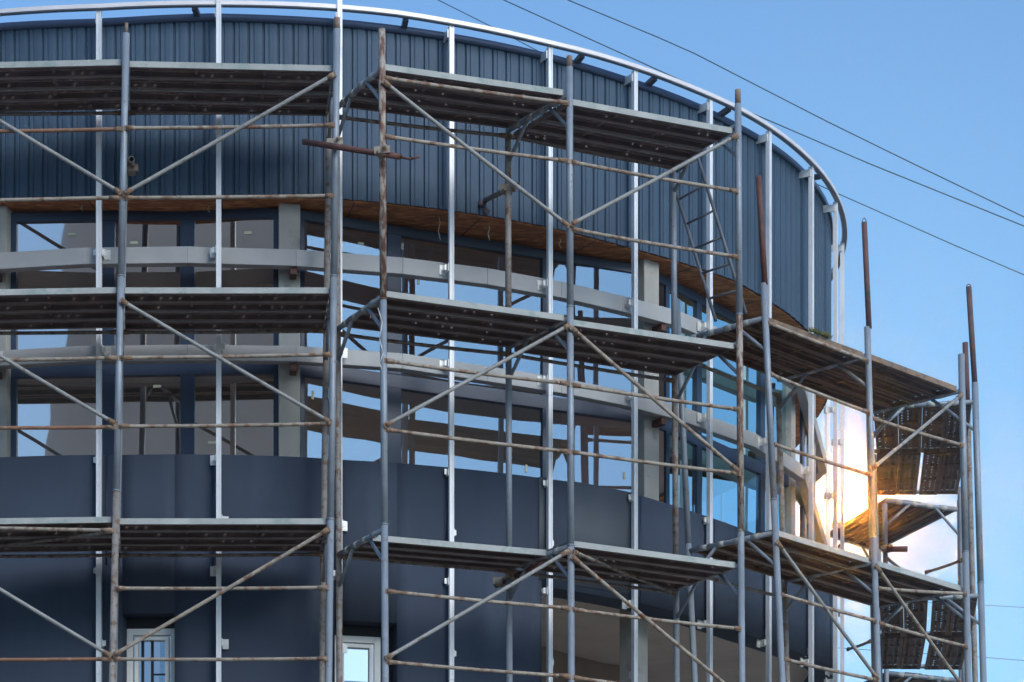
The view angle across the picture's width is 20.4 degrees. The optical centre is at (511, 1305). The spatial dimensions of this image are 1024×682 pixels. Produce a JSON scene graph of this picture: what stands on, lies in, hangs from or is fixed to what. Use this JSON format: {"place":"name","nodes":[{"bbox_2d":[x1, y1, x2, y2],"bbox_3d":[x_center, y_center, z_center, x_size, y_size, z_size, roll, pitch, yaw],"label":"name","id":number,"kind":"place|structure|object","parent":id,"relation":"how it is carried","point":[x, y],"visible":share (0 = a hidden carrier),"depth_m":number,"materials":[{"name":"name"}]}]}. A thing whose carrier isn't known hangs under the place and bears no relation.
{"place":"outdoors","nodes":[
{"label":"outdoors","id":0,"kind":"place"},
{"bbox_2d":[0,0,1023,681],"label":"sky","id":1,"kind":"structure","parent":0,"point":[937,85],"materials":[{"name":"blue"}]},
{"bbox_2d":[438,0,1023,274],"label":"cable","id":2,"kind":"object","parent":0,"point":[818,184],"visible":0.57,"depth_m":59.99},
{"bbox_2d":[504,0,1023,226],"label":"cable","id":3,"kind":"object","parent":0,"point":[770,120],"visible":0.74,"depth_m":59.99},
{"bbox_2d":[568,0,1023,216],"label":"cable","id":4,"kind":"object","parent":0,"point":[796,106],"visible":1,"depth_m":59.99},
{"bbox_2d":[825,534,881,631],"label":"scaffold tower","id":5,"kind":"structure","parent":0,"point":[862,547],"depth_m":34.94,"materials":[{"name":"grey metal"}]},
{"bbox_2d":[830,498,953,549],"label":"scaffold platform","id":6,"kind":"structure","parent":5,"relation":"attached to","point":[909,520],"depth_m":34.01,"materials":[{"name":"brown wood"}]},
{"bbox_2d":[865,671,951,681],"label":"scaffold platform","id":7,"kind":"structure","parent":5,"relation":"attached to","point":[896,679],"depth_m":33.38,"materials":[{"name":"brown wood"}]},
{"bbox_2d":[866,353,971,681],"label":"scaffold tower","id":8,"kind":"structure","parent":0,"point":[961,418],"depth_m":28.43,"materials":[{"name":"grey metal"}]},
{"bbox_2d":[882,498,961,681],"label":"scaffold tower","id":9,"kind":"structure","parent":0,"point":[885,524],"depth_m":33.11,"materials":[{"name":"grey metal"}]},
{"bbox_2d":[880,544,907,552],"bbox_3d":[4.407,-8.740,32.917,0.307,0.086,0.154,0,0,0],"label":"coupled tube","id":10,"kind":"object","parent":9,"relation":"attached to","point":[889,548],"visible":1,"depth_m":32.88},
{"bbox_2d":[873,284,986,681],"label":"scaffold tower","id":11,"kind":"structure","parent":0,"point":[975,429],"depth_m":29.38,"materials":[{"name":"grey metal"}]},
{"bbox_2d":[874,404,970,453],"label":"scaffold platform","id":12,"kind":"structure","parent":11,"relation":"attached to","point":[917,418],"depth_m":30.36,"materials":[{"name":"wood"}]},
{"bbox_2d":[880,598,976,636],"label":"scaffold platform","id":13,"kind":"structure","parent":11,"relation":"attached to","point":[941,625],"depth_m":30.36,"materials":[{"name":"wood"}]},
{"label":"ground","id":14,"kind":"structure","parent":0,"visible":0},
{"bbox_2d":[109,22,129,681],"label":"scaffold tower","id":15,"kind":"structure","parent":14,"relation":"on","point":[119,382],"depth_m":25.07,"materials":[{"name":"grey metal"}]},
{"bbox_2d":[0,517,111,552],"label":"scaffold platform","id":16,"kind":"structure","parent":15,"relation":"attached to","point":[99,543],"depth_m":25.62,"materials":[{"name":"grey metal"}]},
{"bbox_2d":[0,532,110,546],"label":"brace","id":17,"kind":"object","parent":16,"relation":"attached to","point":[54,539],"visible":1,"depth_m":25.53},
{"bbox_2d":[0,553,111,557],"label":"ledger","id":18,"kind":"object","parent":15,"relation":"attached to","point":[107,555],"visible":0.81,"depth_m":26.09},
{"bbox_2d":[0,656,111,661],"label":"ledger","id":19,"kind":"object","parent":15,"relation":"attached to","point":[106,659],"visible":1,"depth_m":25.09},
{"bbox_2d":[0,587,112,658],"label":"brace","id":20,"kind":"object","parent":15,"relation":"attached to","point":[108,654],"visible":1,"depth_m":25.07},
{"bbox_2d":[0,526,114,532],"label":"ledger","id":21,"kind":"object","parent":15,"relation":"attached to","point":[109,530],"visible":1,"depth_m":25.08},
{"bbox_2d":[0,287,116,329],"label":"scaffold platform","id":22,"kind":"structure","parent":15,"relation":"attached to","point":[58,308],"depth_m":25.61,"materials":[{"name":"grey metal"}]},
{"bbox_2d":[0,424,116,429],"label":"ledger","id":23,"kind":"object","parent":15,"relation":"attached to","point":[111,427],"visible":1,"depth_m":25.09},
{"bbox_2d":[0,354,117,426],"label":"brace","id":24,"kind":"object","parent":15,"relation":"attached to","point":[113,422],"visible":1,"depth_m":25.07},
{"bbox_2d":[0,355,117,361],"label":"ledger","id":25,"kind":"object","parent":15,"relation":"attached to","point":[113,357],"visible":1,"depth_m":25.08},
{"bbox_2d":[0,110,120,115],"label":"ledger","id":26,"kind":"object","parent":15,"relation":"attached to","point":[60,113],"visible":0.81,"depth_m":26.09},
{"bbox_2d":[0,59,121,111],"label":"scaffold platform","id":27,"kind":"structure","parent":15,"relation":"attached to","point":[62,85],"depth_m":25.62,"materials":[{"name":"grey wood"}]},
{"bbox_2d":[0,195,121,201],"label":"ledger","id":28,"kind":"object","parent":15,"relation":"attached to","point":[114,197],"visible":1,"depth_m":25.09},
{"bbox_2d":[0,119,122,195],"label":"brace","id":29,"kind":"object","parent":15,"relation":"attached to","point":[116,190],"visible":1,"depth_m":25.07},
{"bbox_2d":[0,126,122,132],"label":"ledger","id":30,"kind":"object","parent":15,"relation":"attached to","point":[101,129],"visible":1,"depth_m":25.09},
{"bbox_2d":[127,156,138,175],"bbox_3d":[-3.502,-10.502,26.351,0.147,0.367,0.920,0,0,-3],"label":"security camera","id":31,"kind":"object","parent":15,"relation":"attached to","point":[132,168],"visible":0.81,"depth_m":26.05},
{"bbox_2d":[113,656,327,661],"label":"ledger","id":32,"kind":"object","parent":15,"relation":"attached to","point":[317,658],"visible":1,"depth_m":25.06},
{"bbox_2d":[118,551,322,557],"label":"ledger","id":33,"kind":"object","parent":15,"relation":"attached to","point":[316,554],"visible":0.89,"depth_m":26.06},
{"bbox_2d":[111,526,330,657],"bbox_3d":[-2.555,-6.271,25.055,1.932,1.158,0.042,0,0,0],"label":"brace","id":34,"kind":"object","parent":15,"relation":"attached to","point":[118,652],"visible":1,"depth_m":25.04,"materials":[{"name":"metal"}]},
{"bbox_2d":[114,585,328,590],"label":"ledger","id":35,"kind":"object","parent":15,"relation":"attached to","point":[318,587],"visible":1,"depth_m":25.06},
{"bbox_2d":[118,421,330,428],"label":"ledger","id":36,"kind":"object","parent":15,"relation":"attached to","point":[124,425],"visible":1,"depth_m":25.06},
{"bbox_2d":[123,328,325,334],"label":"ledger","id":37,"kind":"object","parent":15,"relation":"attached to","point":[126,332],"visible":0.94,"depth_m":26.06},
{"bbox_2d":[123,193,333,200],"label":"ledger","id":38,"kind":"object","parent":15,"relation":"attached to","point":[195,197],"visible":1,"depth_m":25.06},
{"bbox_2d":[121,71,336,196],"bbox_3d":[-2.486,-10.295,25.055,1.895,1.105,0.043,0,0,0],"label":"brace","id":39,"kind":"object","parent":15,"relation":"attached to","point":[128,191],"visible":1,"depth_m":25.04,"materials":[{"name":"metal"}]},
{"bbox_2d":[124,122,334,130],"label":"ledger","id":40,"kind":"object","parent":15,"relation":"attached to","point":[272,126],"visible":1,"depth_m":25.06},
{"bbox_2d":[129,61,332,115],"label":"scaffold platform","id":41,"kind":"structure","parent":15,"relation":"attached to","point":[190,87],"depth_m":25.59,"materials":[{"name":"grey metal"}]},
{"bbox_2d":[319,17,339,681],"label":"scaffold tower","id":42,"kind":"structure","parent":14,"relation":"on","point":[328,432],"depth_m":25.08,"materials":[{"name":"grey metal"}]},
{"bbox_2d":[120,518,326,551],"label":"scaffold platform","id":43,"kind":"structure","parent":42,"relation":"attached to","point":[211,534],"depth_m":25.58,"materials":[{"name":"grey metal"}]},
{"bbox_2d":[119,352,331,359],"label":"ledger","id":44,"kind":"object","parent":42,"relation":"attached to","point":[131,357],"visible":1,"depth_m":25.06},
{"bbox_2d":[119,297,332,424],"bbox_3d":[-2.515,-8.298,25.054,1.876,1.120,0.043,0,0,0],"label":"brace","id":45,"kind":"object","parent":42,"relation":"attached to","point":[124,302],"visible":1,"depth_m":25.04,"materials":[{"name":"metal"}]},
{"bbox_2d":[125,287,329,329],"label":"scaffold platform","id":46,"kind":"structure","parent":42,"relation":"attached to","point":[240,308],"depth_m":25.58,"materials":[{"name":"grey metal"}]},
{"bbox_2d":[128,110,327,115],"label":"ledger","id":47,"kind":"object","parent":42,"relation":"attached to","point":[131,113],"visible":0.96,"depth_m":26.06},
{"bbox_2d":[335,28,388,681],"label":"scaffold tower","id":48,"kind":"structure","parent":14,"relation":"on","point":[380,71],"depth_m":24.84,"materials":[{"name":"grey metal"}]},
{"bbox_2d":[302,136,419,159],"bbox_3d":[-1.315,-10.076,24.843,1.068,0.310,0.220,0,0,24],"label":"coupled tube","id":49,"kind":"object","parent":48,"relation":"attached to","point":[381,152],"visible":1,"depth_m":24.82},
{"bbox_2d":[338,331,507,356],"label":"ledger","id":50,"kind":"object","parent":48,"relation":"attached to","point":[500,353],"visible":0.96,"depth_m":25.92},
{"bbox_2d":[339,114,507,137],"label":"ledger","id":51,"kind":"object","parent":48,"relation":"attached to","point":[500,135],"visible":0.84,"depth_m":25.91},
{"bbox_2d":[339,555,508,572],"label":"ledger","id":52,"kind":"object","parent":48,"relation":"attached to","point":[445,566],"visible":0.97,"depth_m":25.93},
{"bbox_2d":[344,535,546,569],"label":"scaffold platform","id":53,"kind":"structure","parent":48,"relation":"attached to","point":[405,549],"depth_m":25.61,"materials":[{"name":"grey metal"}]},
{"bbox_2d":[343,64,563,127],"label":"scaffold platform","id":54,"kind":"structure","parent":48,"relation":"attached to","point":[467,107],"depth_m":25.55,"materials":[{"name":"grey metal"}]},
{"bbox_2d":[381,79,570,228],"bbox_3d":[-0.308,-10.125,25.080,1.753,1.106,0.041,0,0,-18],"label":"brace","id":55,"kind":"object","parent":48,"relation":"attached to","point":[388,85],"visible":1,"depth_m":25.07,"materials":[{"name":"metal"}]},
{"bbox_2d":[383,75,568,105],"bbox_3d":[-0.310,-10.695,25.098,1.725,0.051,0.039,0,0,-18],"label":"ledger","id":56,"kind":"object","parent":48,"relation":"attached to","point":[479,91],"visible":1,"depth_m":25.08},
{"bbox_2d":[383,133,569,163],"bbox_3d":[-0.307,-10.183,25.098,1.723,0.044,0.039,0,0,-19],"label":"ledger","id":57,"kind":"object","parent":48,"relation":"attached to","point":[477,149],"visible":1,"depth_m":25.09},
{"bbox_2d":[383,322,570,428],"bbox_3d":[-0.299,-8.187,25.080,1.741,1.111,0.043,0,0,-19],"label":"brace","id":58,"kind":"object","parent":48,"relation":"attached to","point":[566,326],"visible":1,"depth_m":25.06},
{"bbox_2d":[384,427,569,453],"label":"ledger","id":59,"kind":"object","parent":48,"relation":"attached to","point":[394,430],"visible":1,"depth_m":25.08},
{"bbox_2d":[384,358,569,385],"bbox_3d":[-0.300,-8.215,25.099,1.719,0.070,0.041,0,0,-19],"label":"ledger","id":60,"kind":"object","parent":48,"relation":"attached to","point":[394,361],"visible":1,"depth_m":25.07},
{"bbox_2d":[384,547,571,660],"bbox_3d":[-0.290,-6.175,25.080,1.736,1.132,0.043,0,0,-19],"label":"brace","id":61,"kind":"object","parent":48,"relation":"attached to","point":[389,656],"visible":1,"depth_m":25.06,"materials":[{"name":"metal"}]},
{"bbox_2d":[385,588,570,610],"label":"ledger","id":62,"kind":"object","parent":48,"relation":"attached to","point":[560,607],"visible":1,"depth_m":25.07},
{"bbox_2d":[386,659,570,678],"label":"ledger","id":63,"kind":"object","parent":48,"relation":"attached to","point":[558,675],"visible":1,"depth_m":25.09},
{"bbox_2d":[0,0,846,681],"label":"round building","id":64,"kind":"structure","parent":14,"relation":"on","point":[444,236],"depth_m":26.69,"materials":[{"name":"metal"}]},
{"bbox_2d":[11,208,277,456],"bbox_3d":[-3.434,-8.976,26.672,2.680,2.517,0.073,0,0,3],"label":"window","id":65,"kind":"structure","parent":64,"relation":"in","point":[152,393],"depth_m":26.66,"materials":[{"name":"clear glass"}]},
{"bbox_2d":[127,618,174,681],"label":"window","id":66,"kind":"structure","parent":64,"relation":"in","point":[161,644],"depth_m":26.43,"materials":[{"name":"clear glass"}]},
{"bbox_2d":[335,624,392,681],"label":"window","id":67,"kind":"structure","parent":64,"relation":"in","point":[362,662],"depth_m":26.63,"materials":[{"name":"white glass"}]},
{"bbox_2d":[300,210,630,478],"bbox_3d":[-0.389,-8.976,27.351,3.675,2.517,0.073,0,0,-24],"label":"window","id":68,"kind":"structure","parent":64,"relation":"in","point":[396,382],"depth_m":27.16,"materials":[{"name":"glass"}]},
{"bbox_2d":[659,273,788,533],"bbox_3d":[2.153,-8.968,29.217,0.036,2.533,2.796,0,0,36],"label":"window","id":69,"kind":"structure","parent":64,"relation":"in","point":[693,304],"depth_m":29.24,"materials":[{"name":"blue glass"}]},
{"bbox_2d":[795,368,807,538],"bbox_3d":[3.168,-8.968,31.075,0.034,2.533,1.520,0,0,15],"label":"window","id":70,"kind":"structure","parent":64,"relation":"in","point":[803,431],"depth_m":30.97,"materials":[{"name":"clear glass"}]},
{"bbox_2d":[505,55,574,681],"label":"scaffold tower","id":71,"kind":"structure","parent":14,"relation":"on","point":[569,348],"depth_m":25.40,"materials":[{"name":"grey metal"}]},
{"bbox_2d":[347,291,563,346],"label":"scaffold platform","id":72,"kind":"structure","parent":71,"relation":"attached to","point":[445,319],"depth_m":25.50,"materials":[{"name":"grey metal"}]},
{"bbox_2d":[478,182,520,214],"bbox_3d":[-0.143,-10.332,26.476,0.153,0.230,0.942,0,0,-19],"label":"coupled tube","id":73,"kind":"object","parent":71,"relation":"attached to","point":[504,188],"visible":0.88,"depth_m":26.54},
{"bbox_2d":[493,561,545,587],"bbox_3d":[0.053,-6.702,26.089,0.152,0.076,0.912,0,0,-29],"label":"coupled tube","id":74,"kind":"object","parent":71,"relation":"attached to","point":[501,581],"visible":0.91,"depth_m":26.14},
{"bbox_2d":[509,134,671,169],"bbox_3d":[0.741,-10.725,26.514,1.706,0.048,0.041,0,0,-25],"label":"ledger","id":75,"kind":"object","parent":71,"relation":"attached to","point":[511,136],"visible":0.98,"depth_m":26.52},
{"bbox_2d":[509,352,674,382],"bbox_3d":[0.751,-8.720,26.513,1.714,0.053,0.039,0,0,-25],"label":"ledger","id":76,"kind":"object","parent":71,"relation":"attached to","point":[669,380],"visible":0.86,"depth_m":26.52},
{"bbox_2d":[510,569,675,594],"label":"ledger","id":77,"kind":"object","parent":71,"relation":"attached to","point":[599,583],"visible":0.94,"depth_m":26.52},
{"bbox_2d":[572,675,616,681],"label":"ledger","id":78,"kind":"object","parent":71,"relation":"attached to","point":[577,678],"visible":1,"depth_m":25.42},
{"bbox_2d":[514,99,732,167],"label":"scaffold platform","id":79,"kind":"structure","parent":71,"relation":"attached to","point":[640,136],"depth_m":26.12,"materials":[{"name":"grey metal"}]},
{"bbox_2d":[514,320,733,375],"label":"scaffold platform","id":80,"kind":"structure","parent":71,"relation":"attached to","point":[649,351],"depth_m":26.13,"materials":[{"name":"grey metal"}]},
{"bbox_2d":[573,549,676,593],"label":"brace","id":81,"kind":"object","parent":71,"relation":"attached to","point":[589,558],"visible":1,"depth_m":26.05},
{"bbox_2d":[520,541,734,589],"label":"scaffold platform","id":82,"kind":"structure","parent":71,"relation":"attached to","point":[671,571],"depth_m":26.11,"materials":[{"name":"grey metal"}]},
{"bbox_2d":[570,554,724,681],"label":"brace","id":83,"kind":"object","parent":71,"relation":"attached to","point":[574,558],"visible":1,"depth_m":25.62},
{"bbox_2d":[569,132,739,226],"bbox_3d":[1.291,-10.146,25.680,1.698,1.107,0.043,0,0,-23],"label":"brace","id":84,"kind":"object","parent":71,"relation":"attached to","point":[734,136],"visible":1,"depth_m":25.66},
{"bbox_2d":[571,227,738,259],"bbox_3d":[1.294,-9.576,25.699,1.678,0.056,0.041,0,0,-23],"label":"ledger","id":85,"kind":"object","parent":71,"relation":"attached to","point":[581,230],"visible":1,"depth_m":25.68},
{"bbox_2d":[571,159,738,193],"bbox_3d":[1.292,-10.174,25.699,1.676,0.053,0.041,0,0,-23],"label":"ledger","id":86,"kind":"object","parent":71,"relation":"attached to","point":[621,171],"visible":1,"depth_m":25.68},
{"bbox_2d":[569,325,741,474],"bbox_3d":[1.302,-8.149,25.681,1.715,1.147,0.043,0,0,-23],"label":"brace","id":87,"kind":"object","parent":71,"relation":"attached to","point":[574,330],"visible":1,"depth_m":25.67,"materials":[{"name":"metal"}]},
{"bbox_2d":[571,382,739,411],"bbox_3d":[1.302,-8.185,25.698,1.683,0.060,0.040,0,0,-23],"label":"ledger","id":88,"kind":"object","parent":71,"relation":"attached to","point":[733,408],"visible":1,"depth_m":25.69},
{"bbox_2d":[571,449,740,475],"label":"ledger","id":89,"kind":"object","parent":71,"relation":"attached to","point":[577,452],"visible":1,"depth_m":25.67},
{"bbox_2d":[572,607,741,630],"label":"ledger","id":90,"kind":"object","parent":71,"relation":"attached to","point":[583,610],"visible":1,"depth_m":25.70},
{"bbox_2d":[670,89,744,681],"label":"scaffold tower","id":91,"kind":"structure","parent":14,"relation":"on","point":[738,370],"depth_m":26.04,"materials":[{"name":"grey metal"}]},
{"bbox_2d":[669,158,747,321],"bbox_3d":[1.835,-9.973,26.655,0.927,1.628,0.045,0,0,42],"label":"ladder","id":92,"kind":"object","parent":91,"relation":"attached to","point":[721,237],"visible":0.78,"depth_m":26.65,"materials":[{"name":"metal"}]},
{"bbox_2d":[677,175,785,681],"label":"scaffold tower","id":93,"kind":"structure","parent":14,"relation":"on","point":[774,532],"depth_m":26.34,"materials":[{"name":"grey metal"}]},
{"bbox_2d":[708,578,784,599],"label":"ledger","id":94,"kind":"object","parent":93,"relation":"attached to","point":[746,588],"visible":0.42,"depth_m":27.67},
{"bbox_2d":[695,530,868,580],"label":"scaffold platform","id":95,"kind":"structure","parent":93,"relation":"attached to","point":[809,557],"depth_m":27.25,"materials":[{"name":"grey metal"}]},
{"bbox_2d":[768,321,868,363],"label":"ledger","id":96,"kind":"object","parent":93,"relation":"attached to","point":[863,359],"visible":1,"depth_m":26.83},
{"bbox_2d":[771,372,870,414],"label":"ledger","id":97,"kind":"object","parent":93,"relation":"attached to","point":[862,410],"visible":1,"depth_m":26.84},
{"bbox_2d":[774,442,871,477],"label":"ledger","id":98,"kind":"object","parent":93,"relation":"attached to","point":[865,473],"visible":1,"depth_m":26.83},
{"bbox_2d":[775,539,879,681],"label":"brace","id":99,"kind":"object","parent":93,"relation":"attached to","point":[825,608],"visible":1,"depth_m":26.80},
{"bbox_2d":[781,592,876,622],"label":"ledger","id":100,"kind":"object","parent":93,"relation":"attached to","point":[870,619],"visible":1,"depth_m":26.86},
{"bbox_2d":[784,657,878,681],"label":"ledger","id":101,"kind":"object","parent":93,"relation":"attached to","point":[789,660],"visible":1,"depth_m":26.81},
{"bbox_2d":[775,218,880,681],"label":"scaffold tower","id":102,"kind":"structure","parent":14,"relation":"on","point":[874,590],"depth_m":27.39,"materials":[{"name":"grey metal"}]},
{"bbox_2d":[698,364,778,397],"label":"ledger","id":103,"kind":"object","parent":102,"relation":"attached to","point":[775,394],"visible":0.6,"depth_m":27.55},
{"bbox_2d":[706,318,862,377],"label":"scaffold platform","id":104,"kind":"structure","parent":102,"relation":"attached to","point":[798,353],"depth_m":27.32,"materials":[{"name":"brown wood"}]},
{"bbox_2d":[789,353,956,411],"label":"scaffold platform","id":105,"kind":"structure","parent":102,"relation":"attached to","point":[893,384],"depth_m":28.32,"materials":[{"name":"brown wood"}]},
{"bbox_2d":[790,560,960,605],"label":"scaffold platform","id":106,"kind":"structure","parent":102,"relation":"attached to","point":[842,584],"depth_m":28.29,"materials":[{"name":"grey metal"}]},
{"bbox_2d":[871,392,963,470],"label":"brace","id":107,"kind":"object","parent":102,"relation":"attached to","point":[874,466],"visible":1,"depth_m":27.85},
{"bbox_2d":[874,563,961,681],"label":"brace","id":108,"kind":"object","parent":102,"relation":"attached to","point":[914,619],"visible":1,"depth_m":27.80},
{"bbox_2d":[873,416,963,447],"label":"ledger","id":109,"kind":"object","parent":102,"relation":"attached to","point":[959,444],"visible":1,"depth_m":27.91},
{"bbox_2d":[878,586,966,595],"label":"ledger","id":110,"kind":"object","parent":102,"relation":"attached to","point":[963,593],"visible":1,"depth_m":27.91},
{"bbox_2d":[879,621,967,648],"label":"ledger","id":111,"kind":"object","parent":102,"relation":"attached to","point":[884,624],"visible":1,"depth_m":27.86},
{"bbox_2d":[874,342,977,681],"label":"scaffold tower","id":112,"kind":"structure","parent":14,"relation":"on","point":[971,555],"depth_m":30.98,"materials":[{"name":"grey metal"}]},
{"bbox_2d":[877,451,959,494],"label":"scaffold platform","id":113,"kind":"structure","parent":112,"relation":"attached to","point":[942,476],"depth_m":31.92,"materials":[{"name":"brown metal"}]},
{"bbox_2d":[882,635,963,669],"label":"scaffold platform","id":114,"kind":"structure","parent":112,"relation":"attached to","point":[905,652],"depth_m":31.95,"materials":[{"name":"wood"}]},
{"bbox_2d":[916,487,964,681],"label":"scaffold tower","id":115,"kind":"structure","parent":14,"relation":"on","point":[960,564],"depth_m":32.62,"materials":[{"name":"grey metal"}]},
{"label":"scaffold tower","id":116,"kind":"object","parent":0,"visible":0},
{"bbox_2d":[0,330,115,334],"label":"ledger","id":117,"kind":"object","parent":116,"relation":"attached to","point":[55,332],"visible":0.81,"depth_m":26.09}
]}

